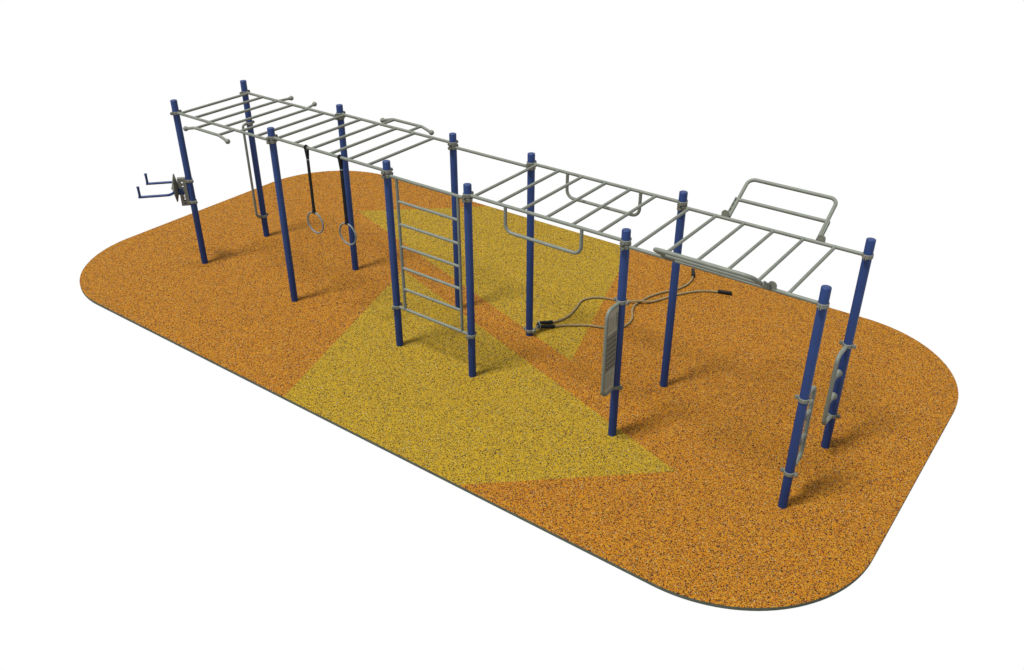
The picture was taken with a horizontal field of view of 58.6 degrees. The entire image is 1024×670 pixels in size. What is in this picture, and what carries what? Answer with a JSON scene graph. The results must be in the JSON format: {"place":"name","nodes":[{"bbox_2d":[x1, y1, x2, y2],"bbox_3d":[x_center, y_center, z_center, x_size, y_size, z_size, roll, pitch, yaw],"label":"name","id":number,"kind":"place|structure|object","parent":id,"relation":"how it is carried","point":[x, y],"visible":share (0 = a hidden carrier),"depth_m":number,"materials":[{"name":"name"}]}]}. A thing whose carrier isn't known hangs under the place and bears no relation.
{"place":"outdoors","nodes":[
{"label":"outdoors","id":0,"kind":"place"},
{"bbox_2d":[0,0,1023,669],"label":"sky","id":1,"kind":"structure","parent":0,"point":[162,508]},
{"bbox_2d":[80,171,957,610],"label":"ground","id":2,"kind":"structure","parent":0,"point":[674,487],"depth_m":12.11,"materials":[{"name":"rubber"}]},
{"bbox_2d":[170,80,875,508],"bbox_3d":[-0.667,-1.078,12.210,10.045,2.720,1.929,21,37,31],"label":"exercise frame","id":3,"kind":"object","parent":2,"relation":"on","point":[470,196],"visible":1,"depth_m":11.48,"materials":[{"name":"blue metal"}]},
{"bbox_2d":[136,173,197,205],"bbox_3d":[-5.363,-2.256,14.260,0.813,0.517,0.599,-5,32,-9],"label":"arm trainer","id":4,"kind":"object","parent":3,"relation":"attached to","point":[177,188],"visible":1,"depth_m":14.23,"materials":[{"name":"grey metal"}]},
{"bbox_2d":[242,120,268,217],"bbox_3d":[-4.291,-2.737,15.238,0.117,1.678,0.251,21,37,31],"label":"climbing pole","id":5,"kind":"object","parent":3,"relation":"attached to","point":[249,170],"visible":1,"depth_m":15.14,"materials":[{"name":"grey metal"}]},
{"bbox_2d":[303,145,323,233],"bbox_3d":[-2.753,-1.988,12.527,0.329,1.296,0.074,21,37,31],"label":"gymnastic ring","id":6,"kind":"object","parent":3,"relation":"hanging from","point":[313,211],"visible":1,"depth_m":12.55,"materials":[{"name":"metal"}]},
{"bbox_2d":[337,154,356,244],"bbox_3d":[-2.241,-1.792,12.203,0.329,1.296,0.074,21,37,31],"label":"gymnastic ring","id":7,"kind":"object","parent":3,"relation":"hanging from","point":[340,162],"visible":1,"depth_m":12.21,"materials":[{"name":"metal"}]},
{"bbox_2d":[523,321,540,332],"bbox_3d":[0.304,-0.098,13.060,0.182,0.132,0.310,21,37,31],"label":"rope anchor","id":8,"kind":"object","parent":3,"relation":"attached to","point":[532,330],"visible":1,"depth_m":12.97,"materials":[{"name":"metal"}]},
{"bbox_2d":[601,297,628,396],"bbox_3d":[1.132,0.163,10.285,0.182,1.176,0.379,21,37,31],"label":"instruction board","id":9,"kind":"object","parent":3,"relation":"attached to","point":[609,350],"visible":0.99,"depth_m":10.20,"materials":[{"name":"grey metal"}]},
{"bbox_2d":[653,247,776,290],"bbox_3d":[1.933,-0.655,8.912,1.205,0.352,0.510,21,37,31],"label":"tilted bar","id":10,"kind":"object","parent":3,"relation":"attached to","point":[668,255],"visible":1,"depth_m":8.76,"materials":[{"name":"grey metal"}]},
{"bbox_2d":[721,178,837,241],"bbox_3d":[3.015,-1.413,10.166,1.205,0.352,0.510,21,37,31],"label":"tilted bar","id":11,"kind":"object","parent":3,"relation":"attached to","point":[820,236],"visible":1,"depth_m":10.18,"materials":[{"name":"grey metal"}]},
{"bbox_2d":[780,385,816,477],"bbox_3d":[3.028,0.995,9.546,0.182,0.996,0.397,21,37,31],"label":"pegged handle","id":12,"kind":"object","parent":3,"relation":"hanging from","point":[810,400],"visible":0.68,"depth_m":9.62,"materials":[{"name":"grey metal"}]},
{"bbox_2d":[822,340,856,424],"bbox_3d":[3.634,0.571,10.248,0.182,0.996,0.397,21,37,31],"label":"pegged handle","id":13,"kind":"object","parent":3,"relation":"hanging from","point":[836,374],"visible":0.95,"depth_m":10.11,"materials":[{"name":"grey metal"}]},
{"bbox_2d":[536,268,731,327],"bbox_3d":[1.783,-0.473,13.724,3.159,0.080,0.988,-16,35,-24],"label":"battle rope","id":14,"kind":"object","parent":2,"relation":"on","point":[633,307],"visible":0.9,"depth_m":13.78,"materials":[{"name":"grey fabric"}]}
]}

